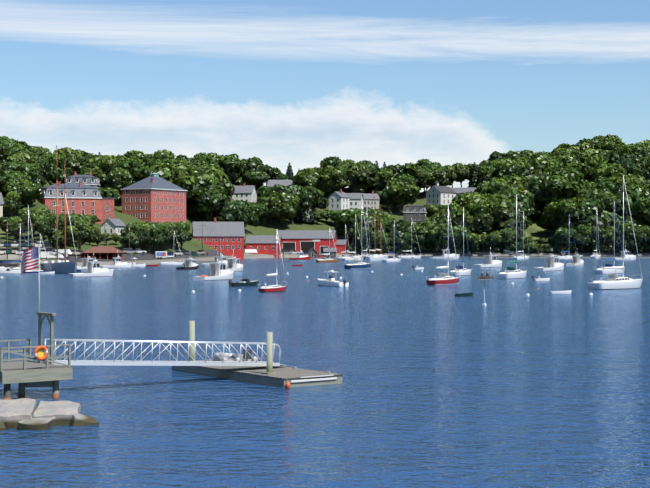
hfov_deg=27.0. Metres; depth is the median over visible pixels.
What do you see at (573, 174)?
broad tree
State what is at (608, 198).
broad tree
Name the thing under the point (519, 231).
broad tree
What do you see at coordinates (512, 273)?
sailboat
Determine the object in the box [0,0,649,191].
sky
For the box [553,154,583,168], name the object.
broad tree
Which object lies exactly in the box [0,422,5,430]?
granite slab
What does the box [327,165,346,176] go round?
broad tree
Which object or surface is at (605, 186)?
broad tree
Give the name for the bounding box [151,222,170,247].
broad tree
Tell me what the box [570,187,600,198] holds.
broad tree
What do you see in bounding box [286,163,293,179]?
conifer tree
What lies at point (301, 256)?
lobster boat
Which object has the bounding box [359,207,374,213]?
broad tree
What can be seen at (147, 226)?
broad tree
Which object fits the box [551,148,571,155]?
broad tree
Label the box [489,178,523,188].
broad tree
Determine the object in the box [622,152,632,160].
broad tree
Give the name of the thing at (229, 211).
broad tree
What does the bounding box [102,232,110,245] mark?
broad tree
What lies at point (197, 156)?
broad tree
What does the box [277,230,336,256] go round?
boathouse
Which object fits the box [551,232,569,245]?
broad tree
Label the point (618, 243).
broad tree
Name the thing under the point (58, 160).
broad tree
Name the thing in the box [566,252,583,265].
lobster boat
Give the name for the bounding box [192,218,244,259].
red longhouse
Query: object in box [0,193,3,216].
grey house
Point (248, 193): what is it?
hill house
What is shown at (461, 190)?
house cupola wing
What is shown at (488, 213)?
broad tree
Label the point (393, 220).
broad tree
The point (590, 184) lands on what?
broad tree
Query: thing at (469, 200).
broad tree
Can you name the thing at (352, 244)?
shrub
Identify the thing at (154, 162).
broad tree
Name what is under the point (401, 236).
broad tree
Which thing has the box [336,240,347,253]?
boatyard
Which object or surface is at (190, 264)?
lobster boat
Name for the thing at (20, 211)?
broad tree
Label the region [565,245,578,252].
shrub
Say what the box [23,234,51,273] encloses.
sailboat
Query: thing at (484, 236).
broad tree
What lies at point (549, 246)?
shrub
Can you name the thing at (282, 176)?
broad tree
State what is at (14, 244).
car
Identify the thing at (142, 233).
broad tree
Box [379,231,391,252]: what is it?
broad tree
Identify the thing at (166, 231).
broad tree
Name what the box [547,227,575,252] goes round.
broad tree
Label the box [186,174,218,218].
broad tree
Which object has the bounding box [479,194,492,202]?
broad tree
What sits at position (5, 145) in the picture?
broad tree
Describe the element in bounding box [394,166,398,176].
conifer tree
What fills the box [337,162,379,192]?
broad tree
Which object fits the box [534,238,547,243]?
broad tree
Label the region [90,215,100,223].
broad tree
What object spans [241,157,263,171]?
broad tree
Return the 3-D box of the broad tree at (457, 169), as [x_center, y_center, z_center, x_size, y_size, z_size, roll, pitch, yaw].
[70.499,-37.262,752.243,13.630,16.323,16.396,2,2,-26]
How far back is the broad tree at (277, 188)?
616.07 m
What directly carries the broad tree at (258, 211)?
on the terrain ground at (270, 227)
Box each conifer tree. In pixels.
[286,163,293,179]
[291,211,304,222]
[302,189,314,223]
[366,161,382,193]
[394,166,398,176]
[468,162,478,187]
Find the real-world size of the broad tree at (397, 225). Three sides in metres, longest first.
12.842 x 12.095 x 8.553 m
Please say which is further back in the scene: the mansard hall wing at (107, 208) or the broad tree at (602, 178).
the broad tree at (602, 178)
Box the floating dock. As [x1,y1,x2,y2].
[172,321,342,387]
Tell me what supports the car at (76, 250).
on the terrain ground at (270, 227)
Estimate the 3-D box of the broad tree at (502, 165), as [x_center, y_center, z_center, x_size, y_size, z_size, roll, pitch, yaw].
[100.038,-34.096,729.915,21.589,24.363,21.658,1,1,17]
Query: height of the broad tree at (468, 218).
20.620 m
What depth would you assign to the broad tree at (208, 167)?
567.86 m
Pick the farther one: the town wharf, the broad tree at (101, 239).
the broad tree at (101, 239)
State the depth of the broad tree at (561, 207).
628.52 m
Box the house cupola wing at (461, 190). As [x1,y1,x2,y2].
[451,187,475,195]
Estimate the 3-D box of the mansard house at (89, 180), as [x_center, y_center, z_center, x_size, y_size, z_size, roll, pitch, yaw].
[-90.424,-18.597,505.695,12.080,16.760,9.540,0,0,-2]
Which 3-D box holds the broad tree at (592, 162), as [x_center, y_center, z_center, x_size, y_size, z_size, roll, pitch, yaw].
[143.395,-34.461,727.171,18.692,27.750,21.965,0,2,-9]
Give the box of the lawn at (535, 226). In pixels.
[521,221,552,239]
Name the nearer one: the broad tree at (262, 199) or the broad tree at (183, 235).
the broad tree at (183, 235)
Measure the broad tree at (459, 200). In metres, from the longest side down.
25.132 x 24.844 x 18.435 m
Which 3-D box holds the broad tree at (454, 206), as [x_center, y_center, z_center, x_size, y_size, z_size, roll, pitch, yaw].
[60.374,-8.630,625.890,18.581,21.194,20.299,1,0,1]
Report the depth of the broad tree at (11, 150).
486.87 m
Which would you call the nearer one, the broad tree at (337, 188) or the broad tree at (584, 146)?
the broad tree at (337, 188)
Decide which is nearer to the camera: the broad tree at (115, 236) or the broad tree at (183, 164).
the broad tree at (115, 236)
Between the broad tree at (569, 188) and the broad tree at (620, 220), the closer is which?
the broad tree at (620, 220)
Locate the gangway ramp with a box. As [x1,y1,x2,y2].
[43,339,286,365]
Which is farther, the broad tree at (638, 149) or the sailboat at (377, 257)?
the broad tree at (638, 149)
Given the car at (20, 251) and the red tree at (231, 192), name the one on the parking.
the car at (20, 251)
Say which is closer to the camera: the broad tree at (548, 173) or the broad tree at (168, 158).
the broad tree at (168, 158)
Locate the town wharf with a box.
[0,261,47,268]
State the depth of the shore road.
401.22 m
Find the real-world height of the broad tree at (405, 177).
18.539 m
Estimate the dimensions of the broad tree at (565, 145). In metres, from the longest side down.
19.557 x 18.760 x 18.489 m
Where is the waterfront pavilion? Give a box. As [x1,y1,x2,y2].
[80,246,125,260]
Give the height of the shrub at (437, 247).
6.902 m
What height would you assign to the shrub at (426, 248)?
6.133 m
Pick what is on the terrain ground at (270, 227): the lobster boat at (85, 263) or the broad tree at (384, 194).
the broad tree at (384, 194)
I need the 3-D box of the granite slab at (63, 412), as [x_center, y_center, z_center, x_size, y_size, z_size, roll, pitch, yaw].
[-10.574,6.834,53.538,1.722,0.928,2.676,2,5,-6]
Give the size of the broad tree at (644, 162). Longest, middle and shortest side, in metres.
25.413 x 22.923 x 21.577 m
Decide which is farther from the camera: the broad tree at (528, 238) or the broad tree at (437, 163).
the broad tree at (437, 163)
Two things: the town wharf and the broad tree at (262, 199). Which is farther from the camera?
the broad tree at (262, 199)
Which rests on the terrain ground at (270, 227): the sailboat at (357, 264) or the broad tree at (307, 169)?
the broad tree at (307, 169)
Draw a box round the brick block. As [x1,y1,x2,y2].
[120,173,187,222]
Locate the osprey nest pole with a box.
[476,272,492,311]
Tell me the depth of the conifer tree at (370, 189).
712.24 m
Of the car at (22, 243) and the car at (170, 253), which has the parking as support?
the car at (22, 243)
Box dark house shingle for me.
[403,205,426,221]
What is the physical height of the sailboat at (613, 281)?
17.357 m
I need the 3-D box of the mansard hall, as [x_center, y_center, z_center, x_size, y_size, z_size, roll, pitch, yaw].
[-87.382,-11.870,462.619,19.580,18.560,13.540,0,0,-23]
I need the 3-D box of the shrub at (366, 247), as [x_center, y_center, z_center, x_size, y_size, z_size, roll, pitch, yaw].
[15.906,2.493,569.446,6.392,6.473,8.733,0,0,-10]
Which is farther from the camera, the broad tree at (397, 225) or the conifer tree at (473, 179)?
the conifer tree at (473, 179)
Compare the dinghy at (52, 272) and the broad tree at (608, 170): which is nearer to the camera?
the dinghy at (52, 272)
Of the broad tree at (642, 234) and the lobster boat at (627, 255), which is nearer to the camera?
the lobster boat at (627, 255)
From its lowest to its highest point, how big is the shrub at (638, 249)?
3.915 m
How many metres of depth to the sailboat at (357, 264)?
336.81 m
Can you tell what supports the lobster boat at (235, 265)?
on the water surface
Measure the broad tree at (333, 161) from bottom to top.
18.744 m
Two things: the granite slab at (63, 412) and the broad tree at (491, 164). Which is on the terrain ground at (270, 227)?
the broad tree at (491, 164)
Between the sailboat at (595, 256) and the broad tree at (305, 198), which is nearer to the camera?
the sailboat at (595, 256)
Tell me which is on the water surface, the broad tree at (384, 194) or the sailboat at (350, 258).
the sailboat at (350, 258)
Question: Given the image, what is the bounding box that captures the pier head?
[0,244,72,398]
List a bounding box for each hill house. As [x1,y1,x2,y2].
[232,183,257,202]
[266,180,294,187]
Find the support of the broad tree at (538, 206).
on the terrain ground at (270, 227)
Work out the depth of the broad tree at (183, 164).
546.55 m
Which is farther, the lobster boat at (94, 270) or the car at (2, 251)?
the car at (2, 251)
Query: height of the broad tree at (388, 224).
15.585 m
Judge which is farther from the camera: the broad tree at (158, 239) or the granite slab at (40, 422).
the broad tree at (158, 239)
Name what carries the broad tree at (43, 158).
on the terrain ground at (270, 227)
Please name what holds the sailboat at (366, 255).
on the water surface
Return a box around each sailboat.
[2,224,33,273]
[13,205,35,269]
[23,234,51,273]
[159,232,183,264]
[258,230,286,291]
[315,229,338,261]
[337,224,349,259]
[341,214,363,260]
[344,203,370,268]
[362,207,370,258]
[382,222,400,261]
[396,218,421,258]
[426,204,459,284]
[449,207,470,275]
[497,194,526,278]
[512,211,529,259]
[556,216,576,259]
[588,175,642,289]
[590,209,600,258]
[594,201,624,273]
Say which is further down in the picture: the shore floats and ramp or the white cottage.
the shore floats and ramp
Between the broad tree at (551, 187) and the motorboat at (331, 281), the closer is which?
the motorboat at (331, 281)
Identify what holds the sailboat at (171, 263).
on the water surface
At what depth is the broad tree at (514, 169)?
704.94 m
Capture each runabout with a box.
[0,268,20,273]
[131,255,145,266]
[228,279,258,286]
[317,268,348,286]
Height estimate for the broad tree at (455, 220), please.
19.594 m
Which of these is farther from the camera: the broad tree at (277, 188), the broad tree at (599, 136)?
the broad tree at (599, 136)
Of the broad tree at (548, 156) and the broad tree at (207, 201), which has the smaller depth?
the broad tree at (207, 201)
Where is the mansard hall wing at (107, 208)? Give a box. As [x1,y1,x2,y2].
[101,198,114,223]
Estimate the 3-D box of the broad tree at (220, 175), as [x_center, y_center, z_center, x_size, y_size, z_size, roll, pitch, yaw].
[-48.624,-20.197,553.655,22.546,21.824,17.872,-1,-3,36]
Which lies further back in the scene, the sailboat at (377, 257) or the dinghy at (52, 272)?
the sailboat at (377, 257)
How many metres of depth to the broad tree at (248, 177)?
663.43 m
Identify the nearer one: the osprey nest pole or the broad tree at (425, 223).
the osprey nest pole
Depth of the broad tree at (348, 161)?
720.79 m
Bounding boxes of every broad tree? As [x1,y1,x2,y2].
[0,136,11,142]
[0,140,22,160]
[0,145,24,162]
[0,152,38,174]
[0,160,41,191]
[0,171,42,213]
[0,179,41,215]
[0,216,7,236]
[1,216,29,240]
[3,191,21,215]
[14,149,28,153]
[18,207,34,215]
[19,142,31,150]
[20,207,52,236]
[27,151,50,178]
[29,214,54,239]
[31,146,53,165]
[34,163,46,185]
[39,156,50,168]
[46,214,83,245]
[47,167,77,183]
[47,222,79,248]
[49,153,64,180]
[53,147,82,170]
[74,149,89,156]
[75,214,93,226]
[77,218,100,248]
[78,154,98,171]
[79,167,91,174]
[86,154,120,186]
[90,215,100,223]
[96,233,105,245]
[102,187,121,201]
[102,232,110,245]
[103,160,140,185]
[103,167,131,205]
[111,233,118,241]
[117,154,142,163]
[118,233,138,247]
[120,222,151,248]
[124,150,148,161]
[131,160,143,169]
[134,222,154,248]
[137,163,196,197]
[139,222,163,252]
[144,151,178,167]
[148,149,177,159]
[150,158,165,166]
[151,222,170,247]
[151,223,172,246]
[160,222,178,249]
[164,221,173,249]
[165,222,176,248]
[167,223,189,249]
[174,222,185,249]
[175,158,195,163]
[175,162,189,167]
[176,154,206,165]
[176,221,191,249]
[185,163,200,174]
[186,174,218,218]
[186,185,227,221]
[188,162,205,173]
[189,152,206,159]
[194,168,231,192]
[196,155,218,167]
[202,164,217,172]
[207,152,221,165]
[211,201,241,221]
[219,155,243,180]
[225,153,248,171]
[233,200,258,227]
[234,170,269,185]
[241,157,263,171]
[244,201,258,226]
[252,202,263,225]
[256,187,272,200]
[256,196,273,220]
[257,186,267,196]
[258,164,280,183]
[258,203,269,225]
[262,184,285,219]
[264,192,299,226]
[272,173,288,179]
[280,184,312,224]
[291,167,344,193]
[301,167,316,172]
[304,185,328,210]
[314,210,326,220]
[320,156,341,166]
[320,156,343,167]
[323,211,329,222]
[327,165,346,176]
[330,208,378,236]
[331,182,343,192]
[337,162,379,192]
[343,159,355,162]
[346,226,372,253]
[358,160,379,192]
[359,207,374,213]
[368,216,391,231]
[368,231,383,253]
[373,209,383,215]
[374,187,391,210]
[378,167,395,190]
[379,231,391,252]
[380,214,395,235]
[382,179,419,214]
[387,164,403,173]
[389,231,411,252]
[393,222,404,232]
[395,162,434,189]
[396,173,414,184]
[402,220,416,227]
[402,224,412,232]
[407,232,424,245]
[411,225,429,252]
[416,158,438,191]
[421,221,433,226]
[422,167,446,191]
[425,213,438,220]
[426,166,445,187]
[426,204,438,217]
[426,224,440,252]
[428,223,459,252]
[430,214,451,224]
[431,162,445,168]
[432,168,456,185]
[439,202,467,216]
[441,209,468,226]
[441,226,460,252]
[444,162,464,187]
[449,227,471,244]
[455,164,469,187]
[455,194,470,203]
[455,208,473,227]
[459,193,487,208]
[463,165,481,179]
[464,233,482,252]
[467,221,493,234]
[468,198,532,230]
[474,181,488,192]
[477,165,495,183]
[479,160,489,164]
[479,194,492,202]
[479,234,489,246]
[480,230,501,252]
[481,185,515,193]
[482,162,494,168]
[482,179,509,194]
[488,151,502,160]
[488,194,527,214]
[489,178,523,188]
[493,187,530,212]
[494,156,527,165]
[495,158,523,175]
[495,187,534,204]
[497,164,529,177]
[497,173,517,182]
[499,228,518,245]
[501,174,538,189]
[503,151,530,159]
[512,241,524,252]
[515,219,522,237]
[520,149,533,158]
[522,157,563,177]
[522,193,533,216]
[524,236,531,243]
[528,177,542,220]
[531,151,564,164]
[534,202,544,216]
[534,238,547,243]
[535,211,555,233]
[536,175,568,206]
[543,171,551,175]
[543,197,588,214]
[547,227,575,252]
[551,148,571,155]
[551,165,584,183]
[551,180,591,202]
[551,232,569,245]
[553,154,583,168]
[554,202,577,226]
[555,143,574,148]
[556,155,578,168]
[560,222,576,228]
[562,147,574,153]
[563,198,612,246]
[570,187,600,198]
[571,150,581,155]
[571,224,597,252]
[574,142,593,150]
[575,148,606,163]
[576,138,600,148]
[578,154,607,179]
[583,182,597,187]
[587,235,602,252]
[588,151,629,168]
[589,162,626,181]
[591,135,604,139]
[591,227,613,252]
[594,173,625,182]
[595,192,621,212]
[596,180,628,193]
[598,134,626,151]
[601,226,616,244]
[603,174,648,187]
[607,213,634,227]
[610,190,640,216]
[613,234,628,248]
[615,184,649,196]
[615,225,635,238]
[616,219,644,228]
[618,142,649,157]
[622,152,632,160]
[624,160,637,174]
[627,237,641,246]
[629,196,649,225]
[631,155,649,169]
[632,225,649,246]
[633,167,649,180]
[641,139,649,147]
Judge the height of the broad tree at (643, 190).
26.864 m
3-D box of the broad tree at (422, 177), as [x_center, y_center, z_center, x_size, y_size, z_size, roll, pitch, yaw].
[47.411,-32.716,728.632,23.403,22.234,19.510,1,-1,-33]
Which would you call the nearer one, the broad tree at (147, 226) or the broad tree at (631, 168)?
the broad tree at (147, 226)
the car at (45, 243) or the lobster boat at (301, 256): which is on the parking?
the car at (45, 243)
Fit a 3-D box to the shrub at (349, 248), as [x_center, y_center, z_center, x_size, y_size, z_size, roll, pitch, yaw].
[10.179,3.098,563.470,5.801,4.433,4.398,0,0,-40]
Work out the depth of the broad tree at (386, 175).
709.12 m
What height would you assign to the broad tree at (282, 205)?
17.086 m
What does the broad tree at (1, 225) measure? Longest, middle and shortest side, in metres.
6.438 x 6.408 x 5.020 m
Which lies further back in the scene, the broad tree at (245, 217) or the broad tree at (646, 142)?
the broad tree at (646, 142)
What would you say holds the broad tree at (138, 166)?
on the terrain ground at (270, 227)
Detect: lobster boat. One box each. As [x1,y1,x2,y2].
[68,258,113,276]
[77,256,92,269]
[100,254,131,267]
[177,256,198,269]
[193,261,233,280]
[205,253,226,267]
[226,249,242,271]
[288,251,310,259]
[430,247,459,258]
[472,247,501,267]
[533,255,563,270]
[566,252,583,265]
[610,249,635,259]
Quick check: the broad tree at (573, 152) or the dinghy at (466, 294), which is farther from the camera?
the broad tree at (573, 152)
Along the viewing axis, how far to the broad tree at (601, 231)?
596.07 m
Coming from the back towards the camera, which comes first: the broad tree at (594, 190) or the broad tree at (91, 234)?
the broad tree at (594, 190)
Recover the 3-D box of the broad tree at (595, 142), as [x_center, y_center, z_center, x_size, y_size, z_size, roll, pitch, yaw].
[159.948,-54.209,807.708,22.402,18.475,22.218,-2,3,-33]
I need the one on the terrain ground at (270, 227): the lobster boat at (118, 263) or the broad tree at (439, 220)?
the broad tree at (439, 220)
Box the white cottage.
[100,218,125,234]
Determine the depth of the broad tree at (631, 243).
598.24 m
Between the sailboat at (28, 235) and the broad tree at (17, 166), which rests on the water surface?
the sailboat at (28, 235)
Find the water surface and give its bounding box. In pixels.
[0,256,649,487]
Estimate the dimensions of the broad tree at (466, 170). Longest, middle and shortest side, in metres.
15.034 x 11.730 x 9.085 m
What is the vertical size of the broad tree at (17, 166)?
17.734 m
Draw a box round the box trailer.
[155,251,172,258]
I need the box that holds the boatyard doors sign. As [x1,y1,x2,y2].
[282,240,328,254]
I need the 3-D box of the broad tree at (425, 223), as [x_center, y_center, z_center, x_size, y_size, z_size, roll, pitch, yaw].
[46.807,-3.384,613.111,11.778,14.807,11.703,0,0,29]
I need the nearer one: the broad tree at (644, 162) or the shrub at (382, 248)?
the shrub at (382, 248)
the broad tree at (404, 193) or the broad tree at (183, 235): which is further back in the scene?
the broad tree at (404, 193)
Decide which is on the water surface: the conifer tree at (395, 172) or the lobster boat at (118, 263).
the lobster boat at (118, 263)
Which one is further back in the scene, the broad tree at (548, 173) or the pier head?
the broad tree at (548, 173)
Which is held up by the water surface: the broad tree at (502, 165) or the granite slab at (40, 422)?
the granite slab at (40, 422)
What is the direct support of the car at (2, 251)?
on the terrain ground at (270, 227)
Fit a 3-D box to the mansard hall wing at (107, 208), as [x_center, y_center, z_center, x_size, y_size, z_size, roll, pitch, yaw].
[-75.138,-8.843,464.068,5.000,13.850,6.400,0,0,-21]
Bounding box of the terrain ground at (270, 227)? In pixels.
[0,180,649,270]
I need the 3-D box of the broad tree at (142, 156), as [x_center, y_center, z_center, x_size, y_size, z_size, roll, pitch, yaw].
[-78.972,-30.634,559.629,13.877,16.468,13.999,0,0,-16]
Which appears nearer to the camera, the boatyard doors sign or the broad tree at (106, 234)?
the broad tree at (106, 234)
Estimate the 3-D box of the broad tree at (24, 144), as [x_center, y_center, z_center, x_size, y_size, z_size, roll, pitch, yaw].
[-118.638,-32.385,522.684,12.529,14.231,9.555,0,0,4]
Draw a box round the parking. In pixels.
[0,241,46,259]
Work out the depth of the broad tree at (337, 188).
683.68 m
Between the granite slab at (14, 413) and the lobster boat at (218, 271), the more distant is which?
the lobster boat at (218, 271)
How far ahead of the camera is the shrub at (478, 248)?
599.24 m
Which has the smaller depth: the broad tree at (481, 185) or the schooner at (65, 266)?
the schooner at (65, 266)
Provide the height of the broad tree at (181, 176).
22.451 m
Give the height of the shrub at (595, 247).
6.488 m
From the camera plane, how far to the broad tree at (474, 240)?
596.52 m
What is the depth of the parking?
335.75 m
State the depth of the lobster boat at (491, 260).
352.02 m
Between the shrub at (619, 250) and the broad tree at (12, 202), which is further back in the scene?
the shrub at (619, 250)
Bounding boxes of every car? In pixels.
[0,248,5,254]
[4,241,13,246]
[11,242,18,246]
[12,247,20,253]
[16,241,24,246]
[16,249,25,254]
[35,242,46,247]
[42,241,50,247]
[70,249,81,255]
[122,248,137,253]
[133,249,146,253]
[167,252,175,256]
[174,250,182,255]
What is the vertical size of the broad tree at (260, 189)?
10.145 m
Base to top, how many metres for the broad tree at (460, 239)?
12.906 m
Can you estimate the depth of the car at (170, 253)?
425.05 m
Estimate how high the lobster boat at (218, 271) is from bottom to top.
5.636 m
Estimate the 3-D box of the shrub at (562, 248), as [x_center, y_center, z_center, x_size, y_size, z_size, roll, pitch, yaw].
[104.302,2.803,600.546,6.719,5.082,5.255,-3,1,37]
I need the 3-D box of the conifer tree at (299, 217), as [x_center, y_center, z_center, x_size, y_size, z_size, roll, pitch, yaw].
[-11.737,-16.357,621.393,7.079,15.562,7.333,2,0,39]
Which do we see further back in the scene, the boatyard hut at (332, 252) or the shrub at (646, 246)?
the shrub at (646, 246)
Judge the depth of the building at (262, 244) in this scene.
531.57 m
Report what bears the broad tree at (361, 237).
on the terrain ground at (270, 227)
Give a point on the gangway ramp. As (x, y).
(116, 362)
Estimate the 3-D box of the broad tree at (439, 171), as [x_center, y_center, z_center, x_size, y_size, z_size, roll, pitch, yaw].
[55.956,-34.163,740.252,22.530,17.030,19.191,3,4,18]
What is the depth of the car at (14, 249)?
340.21 m
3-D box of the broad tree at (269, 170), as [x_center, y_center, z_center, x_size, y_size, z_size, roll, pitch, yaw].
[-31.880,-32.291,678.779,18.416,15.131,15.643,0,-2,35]
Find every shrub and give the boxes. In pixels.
[346,242,360,253]
[346,246,356,253]
[358,243,370,251]
[378,245,389,252]
[389,244,402,252]
[415,243,429,252]
[415,244,424,252]
[429,244,440,252]
[475,246,481,251]
[483,245,495,252]
[504,244,515,252]
[524,242,537,252]
[537,244,543,252]
[543,246,551,252]
[544,243,557,252]
[556,245,567,252]
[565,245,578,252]
[591,244,604,252]
[603,244,618,251]
[611,247,622,252]
[632,247,643,252]
[643,243,649,252]
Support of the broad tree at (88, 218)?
on the terrain ground at (270, 227)
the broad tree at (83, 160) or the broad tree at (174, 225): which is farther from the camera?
the broad tree at (83, 160)
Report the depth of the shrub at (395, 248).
586.47 m
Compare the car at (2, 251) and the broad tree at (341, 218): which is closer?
the car at (2, 251)
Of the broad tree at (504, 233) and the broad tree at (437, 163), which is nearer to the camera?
the broad tree at (504, 233)
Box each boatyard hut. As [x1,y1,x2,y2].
[308,248,316,257]
[323,248,336,257]
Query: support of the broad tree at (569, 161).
on the terrain ground at (270, 227)
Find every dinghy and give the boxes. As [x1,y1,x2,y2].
[40,271,54,273]
[455,293,473,295]
[531,275,549,280]
[549,290,571,293]
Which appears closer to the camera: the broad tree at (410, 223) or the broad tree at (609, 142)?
the broad tree at (410, 223)
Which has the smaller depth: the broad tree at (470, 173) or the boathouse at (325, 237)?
the boathouse at (325, 237)
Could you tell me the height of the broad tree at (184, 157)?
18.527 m
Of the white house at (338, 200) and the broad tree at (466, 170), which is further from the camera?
the broad tree at (466, 170)
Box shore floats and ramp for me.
[194,250,649,262]
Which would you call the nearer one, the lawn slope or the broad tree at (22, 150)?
the lawn slope
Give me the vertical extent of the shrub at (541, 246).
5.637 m
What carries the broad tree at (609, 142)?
on the terrain ground at (270, 227)
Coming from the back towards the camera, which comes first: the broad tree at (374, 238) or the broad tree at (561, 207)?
the broad tree at (561, 207)
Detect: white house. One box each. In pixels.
[328,189,349,210]
[345,193,363,208]
[426,181,455,205]
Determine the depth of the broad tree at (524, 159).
740.90 m
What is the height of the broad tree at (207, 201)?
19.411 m
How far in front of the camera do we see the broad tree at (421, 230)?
597.52 m
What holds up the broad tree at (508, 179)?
on the terrain ground at (270, 227)
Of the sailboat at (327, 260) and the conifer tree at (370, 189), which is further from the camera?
the conifer tree at (370, 189)
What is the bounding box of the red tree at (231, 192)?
[225,185,234,201]
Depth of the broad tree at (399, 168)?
735.56 m
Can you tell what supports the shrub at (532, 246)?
on the terrain ground at (270, 227)
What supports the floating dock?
on the water surface
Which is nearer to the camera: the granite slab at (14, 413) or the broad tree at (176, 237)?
the granite slab at (14, 413)
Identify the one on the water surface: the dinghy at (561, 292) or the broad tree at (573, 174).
the dinghy at (561, 292)
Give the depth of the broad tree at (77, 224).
379.54 m
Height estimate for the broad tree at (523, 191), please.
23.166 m
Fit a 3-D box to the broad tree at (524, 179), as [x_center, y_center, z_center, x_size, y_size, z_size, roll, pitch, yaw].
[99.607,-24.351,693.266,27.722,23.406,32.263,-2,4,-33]
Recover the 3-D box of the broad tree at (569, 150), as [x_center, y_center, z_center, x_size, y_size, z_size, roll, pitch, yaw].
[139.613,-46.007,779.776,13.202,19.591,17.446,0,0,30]
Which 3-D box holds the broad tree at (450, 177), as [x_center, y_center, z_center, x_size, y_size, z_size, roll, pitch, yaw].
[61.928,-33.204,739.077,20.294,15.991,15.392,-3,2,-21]
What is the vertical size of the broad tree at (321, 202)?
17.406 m
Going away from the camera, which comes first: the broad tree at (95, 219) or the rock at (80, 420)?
the rock at (80, 420)
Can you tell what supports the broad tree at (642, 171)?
on the terrain ground at (270, 227)
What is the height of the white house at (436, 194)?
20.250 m
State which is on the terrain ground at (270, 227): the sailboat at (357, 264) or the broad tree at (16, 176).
the broad tree at (16, 176)
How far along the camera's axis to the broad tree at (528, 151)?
766.64 m
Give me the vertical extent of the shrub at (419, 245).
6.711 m
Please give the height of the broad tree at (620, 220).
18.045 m
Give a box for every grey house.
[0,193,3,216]
[363,191,379,209]
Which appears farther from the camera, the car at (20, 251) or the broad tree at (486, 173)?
the broad tree at (486, 173)
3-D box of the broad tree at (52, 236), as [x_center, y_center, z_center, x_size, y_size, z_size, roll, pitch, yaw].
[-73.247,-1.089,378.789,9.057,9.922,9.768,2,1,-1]
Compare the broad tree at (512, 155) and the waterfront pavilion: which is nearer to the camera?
the waterfront pavilion
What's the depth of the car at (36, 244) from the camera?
355.20 m
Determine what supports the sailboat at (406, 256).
on the water surface
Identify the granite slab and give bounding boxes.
[0,397,36,427]
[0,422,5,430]
[20,414,56,429]
[34,400,80,425]
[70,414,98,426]
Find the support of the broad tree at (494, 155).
on the terrain ground at (270, 227)
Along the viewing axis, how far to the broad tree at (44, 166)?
483.73 m
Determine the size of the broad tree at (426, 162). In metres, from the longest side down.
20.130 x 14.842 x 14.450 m
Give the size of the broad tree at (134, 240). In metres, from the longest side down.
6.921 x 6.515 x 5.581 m
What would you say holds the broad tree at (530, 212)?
on the terrain ground at (270, 227)
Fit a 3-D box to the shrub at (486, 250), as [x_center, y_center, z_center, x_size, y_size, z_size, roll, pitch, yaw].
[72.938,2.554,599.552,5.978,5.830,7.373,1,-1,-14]
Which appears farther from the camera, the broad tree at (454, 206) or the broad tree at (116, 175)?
the broad tree at (454, 206)
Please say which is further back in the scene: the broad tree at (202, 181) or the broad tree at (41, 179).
the broad tree at (202, 181)
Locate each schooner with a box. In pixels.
[43,146,80,273]
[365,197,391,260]
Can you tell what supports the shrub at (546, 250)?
on the terrain ground at (270, 227)
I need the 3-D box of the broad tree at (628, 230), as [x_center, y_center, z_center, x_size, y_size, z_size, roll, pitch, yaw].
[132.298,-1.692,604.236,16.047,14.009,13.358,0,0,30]
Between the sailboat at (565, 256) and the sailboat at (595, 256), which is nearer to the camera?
the sailboat at (565, 256)
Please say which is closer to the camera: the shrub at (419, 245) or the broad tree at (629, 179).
the shrub at (419, 245)
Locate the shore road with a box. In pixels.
[59,250,226,261]
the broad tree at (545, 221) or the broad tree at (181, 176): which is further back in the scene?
the broad tree at (545, 221)
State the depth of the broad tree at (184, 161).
563.98 m
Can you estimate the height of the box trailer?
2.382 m
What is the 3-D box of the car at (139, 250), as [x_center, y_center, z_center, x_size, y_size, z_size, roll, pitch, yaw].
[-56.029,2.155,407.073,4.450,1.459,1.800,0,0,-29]
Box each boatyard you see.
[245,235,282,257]
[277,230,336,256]
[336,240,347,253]
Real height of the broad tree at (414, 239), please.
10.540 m
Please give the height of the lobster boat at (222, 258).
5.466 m
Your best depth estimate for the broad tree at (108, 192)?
494.22 m
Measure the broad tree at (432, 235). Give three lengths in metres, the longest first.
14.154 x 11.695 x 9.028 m
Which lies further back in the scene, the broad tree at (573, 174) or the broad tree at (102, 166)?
the broad tree at (573, 174)
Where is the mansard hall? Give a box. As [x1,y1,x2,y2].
[38,181,101,223]
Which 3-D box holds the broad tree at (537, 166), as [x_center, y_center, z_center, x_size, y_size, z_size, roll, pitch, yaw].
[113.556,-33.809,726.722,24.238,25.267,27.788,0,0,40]
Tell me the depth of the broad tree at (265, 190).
628.72 m
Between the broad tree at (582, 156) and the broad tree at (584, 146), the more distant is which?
the broad tree at (584, 146)
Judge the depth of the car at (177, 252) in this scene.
433.38 m
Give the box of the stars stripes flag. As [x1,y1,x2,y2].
[21,247,38,274]
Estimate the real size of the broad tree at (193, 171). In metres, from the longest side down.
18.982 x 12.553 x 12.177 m
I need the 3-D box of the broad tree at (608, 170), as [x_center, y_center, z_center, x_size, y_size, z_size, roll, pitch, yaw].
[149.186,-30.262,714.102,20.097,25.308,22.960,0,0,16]
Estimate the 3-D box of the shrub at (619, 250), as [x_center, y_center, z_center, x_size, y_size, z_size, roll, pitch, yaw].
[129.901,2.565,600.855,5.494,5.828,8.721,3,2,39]
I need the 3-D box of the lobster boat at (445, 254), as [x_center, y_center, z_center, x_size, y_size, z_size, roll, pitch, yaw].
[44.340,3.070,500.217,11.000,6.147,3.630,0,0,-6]
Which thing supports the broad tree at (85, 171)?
on the terrain ground at (270, 227)
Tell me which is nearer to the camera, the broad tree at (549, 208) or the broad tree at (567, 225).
the broad tree at (567, 225)
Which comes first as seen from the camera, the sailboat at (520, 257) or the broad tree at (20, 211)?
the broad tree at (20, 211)
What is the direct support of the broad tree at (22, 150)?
on the terrain ground at (270, 227)

